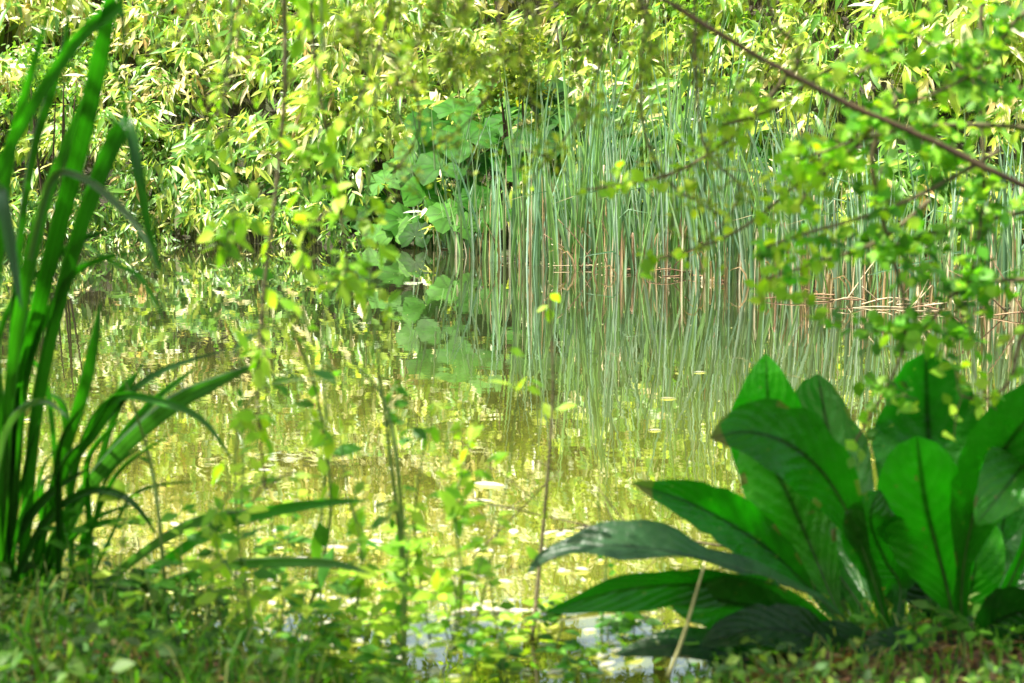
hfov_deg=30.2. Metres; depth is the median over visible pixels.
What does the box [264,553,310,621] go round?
seedling
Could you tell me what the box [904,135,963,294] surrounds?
cattail
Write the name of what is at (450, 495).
leafy shoot
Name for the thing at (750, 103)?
dwarf bamboo
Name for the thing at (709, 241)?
cattail
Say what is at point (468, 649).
seedling
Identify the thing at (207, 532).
seedling
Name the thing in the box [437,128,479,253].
cattail
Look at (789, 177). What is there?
cattail
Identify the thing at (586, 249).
cattail
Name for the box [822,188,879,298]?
cattail
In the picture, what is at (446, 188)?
cattail
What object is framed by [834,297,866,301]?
fallen reed
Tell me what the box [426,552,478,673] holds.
seedling
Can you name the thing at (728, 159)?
cattail
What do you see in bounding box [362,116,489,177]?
dwarf bamboo
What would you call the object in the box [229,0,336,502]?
leafy vine
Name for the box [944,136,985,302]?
cattail
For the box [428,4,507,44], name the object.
dwarf bamboo
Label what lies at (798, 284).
cattail
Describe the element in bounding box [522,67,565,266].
cattail
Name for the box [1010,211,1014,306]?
dead reed
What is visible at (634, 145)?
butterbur
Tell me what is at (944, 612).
seedling
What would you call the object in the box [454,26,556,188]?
olive shrub
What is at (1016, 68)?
dwarf bamboo
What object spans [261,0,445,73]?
dwarf bamboo
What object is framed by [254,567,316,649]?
seedling
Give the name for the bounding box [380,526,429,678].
seedling
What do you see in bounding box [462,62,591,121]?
dwarf bamboo
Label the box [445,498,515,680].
seedling
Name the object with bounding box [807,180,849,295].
cattail
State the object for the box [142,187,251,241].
dwarf bamboo
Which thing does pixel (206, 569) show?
leafy shoot
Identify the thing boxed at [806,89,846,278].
cattail
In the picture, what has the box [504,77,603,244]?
butterbur
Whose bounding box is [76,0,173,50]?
dwarf bamboo
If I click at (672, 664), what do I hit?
dry stalk
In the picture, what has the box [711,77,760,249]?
cattail
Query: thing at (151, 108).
dwarf bamboo
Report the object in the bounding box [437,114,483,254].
cattail
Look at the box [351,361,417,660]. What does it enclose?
wiry stem
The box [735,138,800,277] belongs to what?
cattail
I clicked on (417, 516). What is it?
leafy shoot
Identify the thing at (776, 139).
cattail
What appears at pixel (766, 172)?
cattail
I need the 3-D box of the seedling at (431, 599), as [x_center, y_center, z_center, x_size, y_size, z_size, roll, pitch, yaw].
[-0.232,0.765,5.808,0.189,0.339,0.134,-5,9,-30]
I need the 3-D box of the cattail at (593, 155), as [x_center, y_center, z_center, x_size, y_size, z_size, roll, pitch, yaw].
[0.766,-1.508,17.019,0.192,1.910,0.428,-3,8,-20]
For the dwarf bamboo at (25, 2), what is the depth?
22.14 m
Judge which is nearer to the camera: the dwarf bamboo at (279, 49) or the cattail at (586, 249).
the cattail at (586, 249)
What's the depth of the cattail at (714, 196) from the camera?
15.84 m
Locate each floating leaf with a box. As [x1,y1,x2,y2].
[323,545,347,547]
[475,481,504,485]
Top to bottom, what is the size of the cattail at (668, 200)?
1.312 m
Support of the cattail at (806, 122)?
on the ground at (234, 110)
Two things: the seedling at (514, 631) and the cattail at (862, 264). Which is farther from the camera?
the cattail at (862, 264)
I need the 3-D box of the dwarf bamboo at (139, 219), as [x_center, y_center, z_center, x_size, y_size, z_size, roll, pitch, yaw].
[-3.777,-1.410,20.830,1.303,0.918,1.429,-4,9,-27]
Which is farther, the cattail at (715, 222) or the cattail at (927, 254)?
the cattail at (715, 222)
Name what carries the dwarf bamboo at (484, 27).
on the ground at (234, 110)
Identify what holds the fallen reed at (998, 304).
on the water
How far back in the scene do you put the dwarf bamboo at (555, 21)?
20.38 m
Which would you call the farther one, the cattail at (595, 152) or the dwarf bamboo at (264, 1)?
the dwarf bamboo at (264, 1)
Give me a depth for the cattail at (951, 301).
13.80 m
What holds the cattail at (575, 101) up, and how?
on the ground at (234, 110)
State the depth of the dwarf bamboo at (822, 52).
17.42 m
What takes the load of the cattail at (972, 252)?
on the ground at (234, 110)
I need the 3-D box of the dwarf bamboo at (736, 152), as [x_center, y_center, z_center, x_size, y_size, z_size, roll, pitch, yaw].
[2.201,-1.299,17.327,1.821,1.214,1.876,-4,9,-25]
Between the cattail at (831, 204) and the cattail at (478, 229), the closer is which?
the cattail at (831, 204)
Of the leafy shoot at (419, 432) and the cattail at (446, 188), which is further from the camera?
the cattail at (446, 188)
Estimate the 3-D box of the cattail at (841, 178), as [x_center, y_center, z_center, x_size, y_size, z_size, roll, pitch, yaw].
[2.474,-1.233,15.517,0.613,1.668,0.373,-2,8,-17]
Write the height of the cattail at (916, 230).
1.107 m
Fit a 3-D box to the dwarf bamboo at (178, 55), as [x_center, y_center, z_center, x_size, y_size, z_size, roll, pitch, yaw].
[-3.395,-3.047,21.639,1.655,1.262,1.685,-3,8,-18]
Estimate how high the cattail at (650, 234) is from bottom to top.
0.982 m
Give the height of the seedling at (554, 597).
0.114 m
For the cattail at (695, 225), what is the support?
on the ground at (234, 110)
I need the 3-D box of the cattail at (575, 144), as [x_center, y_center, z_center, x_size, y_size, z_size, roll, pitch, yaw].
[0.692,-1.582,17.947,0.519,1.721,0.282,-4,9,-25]
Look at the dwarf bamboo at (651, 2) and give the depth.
20.00 m
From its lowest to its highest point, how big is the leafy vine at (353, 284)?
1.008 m
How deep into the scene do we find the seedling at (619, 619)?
5.87 m
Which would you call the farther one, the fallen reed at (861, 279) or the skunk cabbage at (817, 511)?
the fallen reed at (861, 279)
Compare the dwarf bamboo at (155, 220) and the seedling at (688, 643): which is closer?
the seedling at (688, 643)
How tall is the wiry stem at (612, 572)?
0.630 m
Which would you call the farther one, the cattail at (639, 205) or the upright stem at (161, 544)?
the cattail at (639, 205)
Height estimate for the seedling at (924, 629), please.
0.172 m
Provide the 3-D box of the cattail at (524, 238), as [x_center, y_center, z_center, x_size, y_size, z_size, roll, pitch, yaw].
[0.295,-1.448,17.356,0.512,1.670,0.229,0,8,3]
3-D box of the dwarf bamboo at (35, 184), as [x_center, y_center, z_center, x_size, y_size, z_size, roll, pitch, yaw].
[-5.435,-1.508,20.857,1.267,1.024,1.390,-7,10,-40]
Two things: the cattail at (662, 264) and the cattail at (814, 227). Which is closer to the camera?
the cattail at (814, 227)
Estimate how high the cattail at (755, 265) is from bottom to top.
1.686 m
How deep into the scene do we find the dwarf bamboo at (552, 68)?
19.50 m
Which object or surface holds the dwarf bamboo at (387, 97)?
on the ground at (234, 110)
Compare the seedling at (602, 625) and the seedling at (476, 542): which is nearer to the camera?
the seedling at (476, 542)
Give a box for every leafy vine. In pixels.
[188,0,272,268]
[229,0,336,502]
[266,0,340,332]
[279,0,387,313]
[340,0,408,322]
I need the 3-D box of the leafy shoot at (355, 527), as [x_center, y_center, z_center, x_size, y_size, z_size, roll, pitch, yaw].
[-0.477,0.549,5.346,0.236,0.748,0.216,0,8,0]
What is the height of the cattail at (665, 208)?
2.536 m
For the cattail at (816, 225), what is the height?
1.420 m
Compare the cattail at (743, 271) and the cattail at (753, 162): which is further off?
the cattail at (753, 162)
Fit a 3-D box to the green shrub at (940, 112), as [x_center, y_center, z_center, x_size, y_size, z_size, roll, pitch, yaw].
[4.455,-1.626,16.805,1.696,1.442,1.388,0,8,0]
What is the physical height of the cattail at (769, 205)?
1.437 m
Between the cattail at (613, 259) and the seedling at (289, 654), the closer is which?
the seedling at (289, 654)
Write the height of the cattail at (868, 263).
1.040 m
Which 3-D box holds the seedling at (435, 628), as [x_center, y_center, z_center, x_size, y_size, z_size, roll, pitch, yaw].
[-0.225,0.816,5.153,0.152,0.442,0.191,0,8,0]
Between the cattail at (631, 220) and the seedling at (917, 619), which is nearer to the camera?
the seedling at (917, 619)
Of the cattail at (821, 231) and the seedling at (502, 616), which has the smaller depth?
the seedling at (502, 616)
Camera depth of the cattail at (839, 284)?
14.63 m
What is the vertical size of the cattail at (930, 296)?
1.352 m
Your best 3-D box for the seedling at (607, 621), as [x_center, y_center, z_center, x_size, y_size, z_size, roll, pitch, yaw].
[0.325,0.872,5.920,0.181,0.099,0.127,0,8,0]
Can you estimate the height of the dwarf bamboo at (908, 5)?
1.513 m
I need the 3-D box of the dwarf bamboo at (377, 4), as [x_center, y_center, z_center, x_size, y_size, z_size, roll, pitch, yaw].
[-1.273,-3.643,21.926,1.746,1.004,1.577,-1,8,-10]
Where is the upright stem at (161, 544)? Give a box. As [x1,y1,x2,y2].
[104,325,166,597]
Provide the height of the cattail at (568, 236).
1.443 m
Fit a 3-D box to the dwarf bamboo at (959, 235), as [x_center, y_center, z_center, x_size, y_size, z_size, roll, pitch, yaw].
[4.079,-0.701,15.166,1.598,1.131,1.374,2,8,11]
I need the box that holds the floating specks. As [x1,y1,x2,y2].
[79,284,1010,649]
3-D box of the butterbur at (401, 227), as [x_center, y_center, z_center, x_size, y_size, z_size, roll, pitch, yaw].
[-1.320,-1.449,19.524,0.837,0.977,1.918,-5,9,-31]
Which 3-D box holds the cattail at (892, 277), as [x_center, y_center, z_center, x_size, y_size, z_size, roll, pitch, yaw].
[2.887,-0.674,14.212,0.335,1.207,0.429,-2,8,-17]
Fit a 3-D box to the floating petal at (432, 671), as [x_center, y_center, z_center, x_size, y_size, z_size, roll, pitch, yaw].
[-0.222,0.947,5.461,0.045,0.007,0.036,-6,10,-38]
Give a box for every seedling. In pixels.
[40,523,104,621]
[70,535,110,613]
[90,477,154,616]
[92,592,157,662]
[116,572,176,680]
[128,596,168,627]
[152,496,206,646]
[164,548,198,613]
[170,611,191,638]
[184,500,242,659]
[185,531,236,615]
[189,591,227,628]
[194,512,251,637]
[216,490,277,682]
[228,489,277,593]
[252,504,308,618]
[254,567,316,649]
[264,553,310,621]
[267,484,319,616]
[268,628,330,682]
[275,577,333,682]
[286,651,329,676]
[297,608,347,679]
[300,609,349,677]
[311,623,356,670]
[326,570,374,625]
[332,602,358,634]
[332,653,386,682]
[334,612,364,634]
[347,603,398,675]
[350,585,398,624]
[353,643,401,682]
[358,607,409,644]
[362,622,405,663]
[374,568,416,612]
[377,504,427,618]
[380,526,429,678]
[381,528,437,682]
[382,569,418,600]
[402,569,455,682]
[408,537,463,636]
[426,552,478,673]
[431,579,483,628]
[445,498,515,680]
[454,643,497,682]
[460,637,507,682]
[470,557,515,673]
[477,635,526,681]
[480,610,511,634]
[493,643,527,671]
[496,612,535,636]
[519,600,560,643]
[522,593,567,613]
[533,643,602,676]
[537,608,583,647]
[555,637,600,670]
[561,658,600,682]
[594,615,618,635]
[599,612,638,627]
[608,612,662,639]
[615,612,641,629]
[654,636,699,662]
[690,661,721,666]
[755,646,789,667]
[838,614,875,624]
[889,606,929,618]
[895,624,943,661]
[903,613,937,636]
[911,599,942,621]
[933,608,973,631]
[946,621,992,642]
[984,623,1023,647]
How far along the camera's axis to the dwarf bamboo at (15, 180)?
19.89 m
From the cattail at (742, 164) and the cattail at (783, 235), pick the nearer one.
the cattail at (783, 235)
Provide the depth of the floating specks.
6.90 m
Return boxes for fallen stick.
[451,608,547,615]
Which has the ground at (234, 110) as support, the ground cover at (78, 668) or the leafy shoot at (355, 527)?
the ground cover at (78, 668)
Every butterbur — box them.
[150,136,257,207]
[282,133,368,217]
[333,155,436,247]
[393,82,531,244]
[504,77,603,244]
[581,105,686,209]
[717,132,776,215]
[831,157,1019,227]
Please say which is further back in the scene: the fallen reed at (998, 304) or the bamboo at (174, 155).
the bamboo at (174, 155)
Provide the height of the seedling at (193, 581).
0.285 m
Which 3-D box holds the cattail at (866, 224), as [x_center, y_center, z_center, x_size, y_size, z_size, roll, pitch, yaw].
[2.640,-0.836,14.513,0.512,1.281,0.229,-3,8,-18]
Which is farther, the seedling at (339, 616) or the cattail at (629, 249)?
the cattail at (629, 249)
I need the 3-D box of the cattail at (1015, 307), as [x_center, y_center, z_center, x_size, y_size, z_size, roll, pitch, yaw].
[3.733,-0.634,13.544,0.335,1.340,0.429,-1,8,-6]
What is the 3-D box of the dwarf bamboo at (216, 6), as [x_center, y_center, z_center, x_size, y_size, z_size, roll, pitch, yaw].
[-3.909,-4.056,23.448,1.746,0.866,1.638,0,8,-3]
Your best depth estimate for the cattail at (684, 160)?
16.83 m
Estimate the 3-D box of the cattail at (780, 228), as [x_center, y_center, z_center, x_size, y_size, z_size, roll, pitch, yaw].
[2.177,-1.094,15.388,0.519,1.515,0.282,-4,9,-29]
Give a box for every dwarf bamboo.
[0,0,92,12]
[0,0,99,59]
[0,1,62,53]
[0,42,116,107]
[0,46,87,126]
[0,54,65,138]
[0,106,177,172]
[0,108,68,150]
[10,163,130,234]
[10,172,35,217]
[11,188,135,243]
[11,204,46,243]
[13,160,59,214]
[21,0,135,16]
[22,0,170,68]
[25,103,160,188]
[59,59,249,128]
[68,203,198,240]
[68,220,179,247]
[73,55,183,121]
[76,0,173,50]
[83,0,240,72]
[105,142,257,237]
[110,0,262,85]
[116,99,222,158]
[116,172,183,226]
[123,0,273,30]
[126,138,272,210]
[136,0,296,43]
[137,18,288,116]
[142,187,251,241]
[144,112,242,177]
[167,0,226,15]
[168,177,264,235]
[169,106,326,199]
[187,110,316,175]
[194,0,339,82]
[195,193,298,245]
[199,34,367,114]
[237,88,423,193]
[250,0,293,37]
[253,17,394,76]
[254,156,394,241]
[260,199,361,248]
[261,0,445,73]
[263,34,441,125]
[263,94,402,175]
[271,0,410,41]
[271,73,458,146]
[310,0,497,89]
[327,76,448,144]
[329,0,467,53]
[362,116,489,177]
[382,107,481,144]
[387,68,548,144]
[398,0,515,54]
[404,169,550,244]
[417,27,493,97]
[421,36,532,100]
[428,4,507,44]
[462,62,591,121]
[472,18,563,59]
[472,79,650,177]
[502,0,647,56]
[502,137,653,212]
[514,0,560,15]
[515,48,620,83]
[524,53,644,124]
[526,65,719,141]
[550,123,687,185]
[559,0,690,55]
[566,23,682,100]
[570,185,699,234]
[609,63,797,171]
[617,0,785,89]
[621,0,712,45]
[650,132,798,231]
[669,25,821,90]
[678,92,791,157]
[691,74,835,152]
[700,0,852,66]
[729,8,918,96]
[735,153,818,188]
[744,149,957,251]
[773,0,913,45]
[777,43,963,143]
[787,171,929,248]
[799,0,859,17]
[804,133,1023,249]
[830,0,1023,99]
[849,0,1020,64]
[879,122,1023,245]
[889,0,1023,143]
[920,16,1023,95]
[939,187,1023,268]
[946,0,1022,73]
[955,83,1023,173]
[955,159,1022,204]
[977,0,1023,85]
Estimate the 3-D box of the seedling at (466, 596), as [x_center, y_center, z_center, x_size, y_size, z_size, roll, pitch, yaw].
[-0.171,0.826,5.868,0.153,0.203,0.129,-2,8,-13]
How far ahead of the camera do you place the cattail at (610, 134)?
16.88 m
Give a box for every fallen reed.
[558,219,592,263]
[655,268,685,272]
[765,296,832,298]
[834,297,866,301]
[846,261,874,298]
[854,306,902,307]
[862,297,908,304]
[911,305,937,309]
[926,302,1005,307]
[949,270,1006,312]
[990,255,1023,313]
[994,311,1021,315]
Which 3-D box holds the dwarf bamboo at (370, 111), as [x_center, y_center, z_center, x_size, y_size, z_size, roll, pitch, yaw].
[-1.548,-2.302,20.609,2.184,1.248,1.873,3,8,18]
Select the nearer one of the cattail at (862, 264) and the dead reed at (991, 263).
the dead reed at (991, 263)
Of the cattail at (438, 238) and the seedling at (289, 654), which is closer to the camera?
the seedling at (289, 654)
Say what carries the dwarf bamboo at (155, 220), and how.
on the ground at (234, 110)
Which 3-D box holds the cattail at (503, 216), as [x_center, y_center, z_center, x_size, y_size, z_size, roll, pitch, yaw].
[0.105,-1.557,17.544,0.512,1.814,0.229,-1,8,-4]
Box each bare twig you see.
[468,487,725,547]
[471,459,559,557]
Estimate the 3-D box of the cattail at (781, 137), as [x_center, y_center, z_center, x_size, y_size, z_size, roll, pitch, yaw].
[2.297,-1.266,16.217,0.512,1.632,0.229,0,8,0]
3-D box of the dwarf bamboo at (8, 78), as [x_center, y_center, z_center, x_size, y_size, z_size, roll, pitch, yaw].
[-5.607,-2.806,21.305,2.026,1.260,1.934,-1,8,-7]
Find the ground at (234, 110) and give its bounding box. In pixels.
[0,0,1023,682]
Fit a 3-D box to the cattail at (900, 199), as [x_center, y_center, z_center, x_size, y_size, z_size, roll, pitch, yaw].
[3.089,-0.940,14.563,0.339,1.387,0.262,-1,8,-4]
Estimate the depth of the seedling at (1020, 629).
5.56 m
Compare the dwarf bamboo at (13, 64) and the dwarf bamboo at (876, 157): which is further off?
the dwarf bamboo at (13, 64)
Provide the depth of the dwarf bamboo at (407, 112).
20.33 m
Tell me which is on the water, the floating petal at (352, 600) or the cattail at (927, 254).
the floating petal at (352, 600)
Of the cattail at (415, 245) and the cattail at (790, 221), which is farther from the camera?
the cattail at (415, 245)
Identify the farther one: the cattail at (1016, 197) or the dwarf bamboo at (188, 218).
the dwarf bamboo at (188, 218)
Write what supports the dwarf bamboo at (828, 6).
on the ground at (234, 110)
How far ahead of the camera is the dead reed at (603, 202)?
16.92 m
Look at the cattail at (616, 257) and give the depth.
16.47 m
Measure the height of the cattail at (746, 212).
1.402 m
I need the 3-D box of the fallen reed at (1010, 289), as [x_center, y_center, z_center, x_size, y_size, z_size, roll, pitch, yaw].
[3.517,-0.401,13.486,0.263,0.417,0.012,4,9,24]
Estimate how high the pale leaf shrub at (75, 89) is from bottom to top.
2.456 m
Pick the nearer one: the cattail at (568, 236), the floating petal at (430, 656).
the floating petal at (430, 656)
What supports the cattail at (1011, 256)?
on the ground at (234, 110)
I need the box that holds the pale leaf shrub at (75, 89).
[0,36,117,232]
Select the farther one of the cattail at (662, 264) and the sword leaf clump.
the cattail at (662, 264)
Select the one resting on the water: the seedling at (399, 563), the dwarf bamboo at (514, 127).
the seedling at (399, 563)
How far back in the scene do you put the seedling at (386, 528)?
5.79 m
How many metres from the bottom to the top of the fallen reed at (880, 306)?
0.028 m
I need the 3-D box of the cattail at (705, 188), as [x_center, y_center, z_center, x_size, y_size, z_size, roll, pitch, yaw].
[1.727,-1.621,16.177,0.856,2.440,0.316,-5,9,-32]
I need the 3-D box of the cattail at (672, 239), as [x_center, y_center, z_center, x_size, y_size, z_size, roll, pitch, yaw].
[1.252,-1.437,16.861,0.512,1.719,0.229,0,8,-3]
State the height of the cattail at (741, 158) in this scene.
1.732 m
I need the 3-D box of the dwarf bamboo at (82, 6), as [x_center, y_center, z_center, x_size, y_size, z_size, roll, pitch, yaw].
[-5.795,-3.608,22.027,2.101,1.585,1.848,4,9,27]
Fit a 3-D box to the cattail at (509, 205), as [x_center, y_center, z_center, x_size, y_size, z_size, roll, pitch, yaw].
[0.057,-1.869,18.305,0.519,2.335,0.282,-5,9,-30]
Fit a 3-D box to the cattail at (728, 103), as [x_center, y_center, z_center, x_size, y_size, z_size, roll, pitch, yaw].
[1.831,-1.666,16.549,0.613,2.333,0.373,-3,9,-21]
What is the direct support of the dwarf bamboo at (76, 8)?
on the ground at (234, 110)
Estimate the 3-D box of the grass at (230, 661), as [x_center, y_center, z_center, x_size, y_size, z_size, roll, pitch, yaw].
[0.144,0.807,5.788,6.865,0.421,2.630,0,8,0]
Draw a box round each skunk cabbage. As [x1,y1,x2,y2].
[527,354,915,668]
[851,353,1023,664]
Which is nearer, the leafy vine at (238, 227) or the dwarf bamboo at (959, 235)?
the leafy vine at (238, 227)
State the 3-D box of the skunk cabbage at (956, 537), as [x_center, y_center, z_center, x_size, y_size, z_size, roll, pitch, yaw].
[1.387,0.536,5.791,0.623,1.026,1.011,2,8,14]
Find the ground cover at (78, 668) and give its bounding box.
[0,537,1023,682]
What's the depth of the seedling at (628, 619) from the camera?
5.80 m
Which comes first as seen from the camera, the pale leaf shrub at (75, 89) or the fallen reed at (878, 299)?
the fallen reed at (878, 299)
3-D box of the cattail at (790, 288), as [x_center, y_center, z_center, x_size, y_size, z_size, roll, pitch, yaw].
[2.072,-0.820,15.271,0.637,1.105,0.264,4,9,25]
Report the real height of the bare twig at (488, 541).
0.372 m
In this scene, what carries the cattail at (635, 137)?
on the ground at (234, 110)
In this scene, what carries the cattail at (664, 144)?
on the ground at (234, 110)
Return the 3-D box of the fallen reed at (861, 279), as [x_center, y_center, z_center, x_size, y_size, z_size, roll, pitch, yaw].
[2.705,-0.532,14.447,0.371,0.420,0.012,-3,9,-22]
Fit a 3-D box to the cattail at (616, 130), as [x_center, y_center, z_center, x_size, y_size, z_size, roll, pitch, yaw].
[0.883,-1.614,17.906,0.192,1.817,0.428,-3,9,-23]
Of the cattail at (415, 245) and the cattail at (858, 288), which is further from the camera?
the cattail at (415, 245)
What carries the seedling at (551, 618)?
on the water
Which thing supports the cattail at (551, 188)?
on the ground at (234, 110)
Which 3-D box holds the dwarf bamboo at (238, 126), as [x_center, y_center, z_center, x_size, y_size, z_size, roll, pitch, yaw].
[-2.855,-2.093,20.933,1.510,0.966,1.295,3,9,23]
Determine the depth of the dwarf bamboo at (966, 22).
16.09 m
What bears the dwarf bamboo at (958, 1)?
on the ground at (234, 110)
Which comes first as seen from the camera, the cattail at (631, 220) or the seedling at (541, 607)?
the seedling at (541, 607)
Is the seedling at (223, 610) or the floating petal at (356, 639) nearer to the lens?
the floating petal at (356, 639)
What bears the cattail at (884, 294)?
on the ground at (234, 110)
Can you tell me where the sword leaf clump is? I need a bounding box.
[0,0,370,594]
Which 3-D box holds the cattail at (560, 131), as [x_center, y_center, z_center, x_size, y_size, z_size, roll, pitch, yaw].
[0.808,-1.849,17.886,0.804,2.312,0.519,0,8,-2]
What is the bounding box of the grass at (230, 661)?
[0,534,1023,682]
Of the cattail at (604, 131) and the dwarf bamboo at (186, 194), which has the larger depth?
the dwarf bamboo at (186, 194)
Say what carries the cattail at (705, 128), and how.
on the ground at (234, 110)
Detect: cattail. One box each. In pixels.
[400,100,447,246]
[403,106,454,247]
[407,149,455,246]
[413,106,492,249]
[428,107,466,250]
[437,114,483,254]
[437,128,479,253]
[447,126,500,259]
[449,146,496,256]
[479,62,556,263]
[483,126,503,261]
[484,61,532,263]
[495,81,547,261]
[496,28,540,237]
[508,163,571,267]
[518,94,566,262]
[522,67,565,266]
[523,84,550,265]
[528,130,541,249]
[531,141,590,267]
[537,49,587,248]
[547,7,615,268]
[551,3,617,227]
[551,62,638,230]
[552,153,594,267]
[553,71,604,241]
[556,22,619,217]
[556,49,635,269]
[556,155,622,274]
[559,162,628,271]
[560,119,608,234]
[565,88,608,181]
[566,101,653,229]
[567,111,593,250]
[570,118,639,260]
[571,118,628,239]
[572,145,603,264]
[576,107,613,220]
[579,192,658,275]
[584,84,603,263]
[585,141,641,268]
[587,28,647,249]
[588,17,638,267]
[588,123,643,241]
[597,109,620,268]
[599,149,667,275]
[601,75,620,177]
[601,179,667,275]
[602,53,655,261]
[604,178,660,272]
[606,23,688,255]
[614,164,642,271]
[619,76,664,270]
[621,151,668,272]
[626,130,680,271]
[627,85,680,251]
[627,97,684,259]
[628,153,644,256]
[630,187,670,274]
[633,13,728,208]
[633,79,692,247]
[643,4,702,275]
[646,0,710,236]
[647,160,689,261]
[649,103,720,211]
[660,102,715,277]
[661,1,727,275]
[664,99,754,264]
[670,132,731,279]
[677,77,714,244]
[680,14,761,276]
[681,159,738,281]
[682,4,744,221]
[683,20,744,251]
[687,149,739,281]
[688,106,744,202]
[695,74,746,260]
[697,113,754,282]
[697,148,756,283]
[699,106,748,236]
[703,160,746,282]
[708,142,747,235]
[709,90,766,261]
[709,148,746,282]
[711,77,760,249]
[715,147,770,284]
[718,96,775,242]
[718,159,736,263]
[719,115,775,282]
[722,96,769,176]
[725,152,766,277]
[730,175,804,287]
[730,177,780,284]
[731,93,793,229]
[732,130,777,262]
[733,194,804,291]
[735,116,770,238]
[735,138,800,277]
[736,108,788,281]
[743,122,775,230]
[747,120,796,275]
[753,112,809,254]
[755,108,796,190]
[756,81,825,212]
[757,103,837,222]
[766,111,846,292]
[768,123,831,289]
[769,90,825,184]
[773,102,841,230]
[773,108,827,234]
[775,91,833,275]
[777,148,833,289]
[779,180,845,277]
[784,183,825,295]
[786,123,844,290]
[791,173,865,302]
[795,125,849,247]
[801,99,841,257]
[802,171,845,279]
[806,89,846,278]
[806,155,864,292]
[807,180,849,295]
[822,180,854,296]
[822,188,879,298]
[826,192,864,298]
[827,190,904,301]
[831,178,907,301]
[832,176,868,299]
[837,157,881,300]
[852,175,892,285]
[854,141,888,285]
[854,174,896,300]
[867,186,961,308]
[868,164,916,293]
[874,198,918,306]
[876,176,936,305]
[880,168,926,305]
[896,138,937,292]
[899,190,990,307]
[900,188,946,304]
[902,177,952,301]
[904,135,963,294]
[906,155,962,307]
[915,162,964,298]
[923,172,1018,308]
[926,178,974,309]
[927,197,975,310]
[930,189,977,310]
[939,241,976,311]
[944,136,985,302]
[948,204,1002,314]
[964,113,1016,277]
[978,145,1023,308]
[980,132,1023,311]
[997,223,1023,312]
[998,120,1023,284]
[1000,139,1023,262]
[1000,164,1023,309]
[1007,146,1023,267]
[1009,195,1021,305]
[1011,215,1020,316]
[1019,136,1023,237]
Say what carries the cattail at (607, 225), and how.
on the ground at (234, 110)
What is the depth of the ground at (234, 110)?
20.33 m
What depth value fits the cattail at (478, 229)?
17.78 m
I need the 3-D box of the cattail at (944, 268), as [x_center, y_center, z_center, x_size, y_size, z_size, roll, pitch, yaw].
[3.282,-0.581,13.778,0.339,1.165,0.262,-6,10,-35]
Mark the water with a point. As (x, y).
(630, 351)
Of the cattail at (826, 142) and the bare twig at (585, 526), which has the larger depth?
the cattail at (826, 142)
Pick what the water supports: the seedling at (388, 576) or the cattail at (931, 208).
the seedling at (388, 576)
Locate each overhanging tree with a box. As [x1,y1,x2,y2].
[138,0,817,272]
[575,0,1023,468]
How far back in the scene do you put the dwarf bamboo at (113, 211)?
19.46 m
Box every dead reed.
[602,165,604,236]
[947,215,951,277]
[989,200,994,303]
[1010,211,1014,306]
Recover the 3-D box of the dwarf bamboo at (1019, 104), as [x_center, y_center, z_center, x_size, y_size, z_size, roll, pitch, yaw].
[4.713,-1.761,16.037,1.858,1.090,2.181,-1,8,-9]
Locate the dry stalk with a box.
[666,566,704,676]
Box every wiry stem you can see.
[209,330,245,626]
[301,291,355,637]
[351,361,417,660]
[597,441,614,622]
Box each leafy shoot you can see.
[192,461,279,648]
[231,260,381,631]
[234,363,352,640]
[298,407,385,652]
[370,330,427,628]
[379,400,465,640]
[423,420,492,650]
[470,285,543,646]
[524,285,576,639]
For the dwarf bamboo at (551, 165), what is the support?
on the ground at (234, 110)
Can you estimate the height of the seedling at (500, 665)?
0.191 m
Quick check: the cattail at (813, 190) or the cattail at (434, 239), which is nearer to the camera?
the cattail at (813, 190)
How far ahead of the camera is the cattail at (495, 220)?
17.52 m
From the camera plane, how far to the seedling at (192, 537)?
5.45 m
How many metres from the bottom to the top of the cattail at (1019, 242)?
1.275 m
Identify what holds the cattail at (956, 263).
on the ground at (234, 110)
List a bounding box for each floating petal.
[346,598,355,603]
[352,637,362,641]
[370,539,382,542]
[426,652,436,659]
[429,667,439,674]
[508,529,518,533]
[548,669,562,673]
[556,532,564,536]
[599,661,614,666]
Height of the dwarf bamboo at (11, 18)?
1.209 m
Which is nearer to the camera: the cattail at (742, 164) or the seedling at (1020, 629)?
the seedling at (1020, 629)
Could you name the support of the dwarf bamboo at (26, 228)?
on the ground at (234, 110)
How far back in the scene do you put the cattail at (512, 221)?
17.39 m
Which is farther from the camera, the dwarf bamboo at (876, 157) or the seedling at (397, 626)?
the dwarf bamboo at (876, 157)
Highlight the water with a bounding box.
[0,237,1023,682]
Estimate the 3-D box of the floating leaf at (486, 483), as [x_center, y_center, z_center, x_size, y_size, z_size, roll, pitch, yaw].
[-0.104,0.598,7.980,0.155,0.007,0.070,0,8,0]
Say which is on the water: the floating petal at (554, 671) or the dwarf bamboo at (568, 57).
the floating petal at (554, 671)
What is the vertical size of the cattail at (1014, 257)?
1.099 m
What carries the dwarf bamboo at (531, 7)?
on the ground at (234, 110)
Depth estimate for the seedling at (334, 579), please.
5.83 m
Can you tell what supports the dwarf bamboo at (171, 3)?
on the ground at (234, 110)
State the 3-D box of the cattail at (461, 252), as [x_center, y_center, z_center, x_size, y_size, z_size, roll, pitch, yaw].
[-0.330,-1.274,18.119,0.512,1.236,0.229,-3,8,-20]
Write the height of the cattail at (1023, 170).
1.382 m
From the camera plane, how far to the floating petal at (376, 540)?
6.99 m

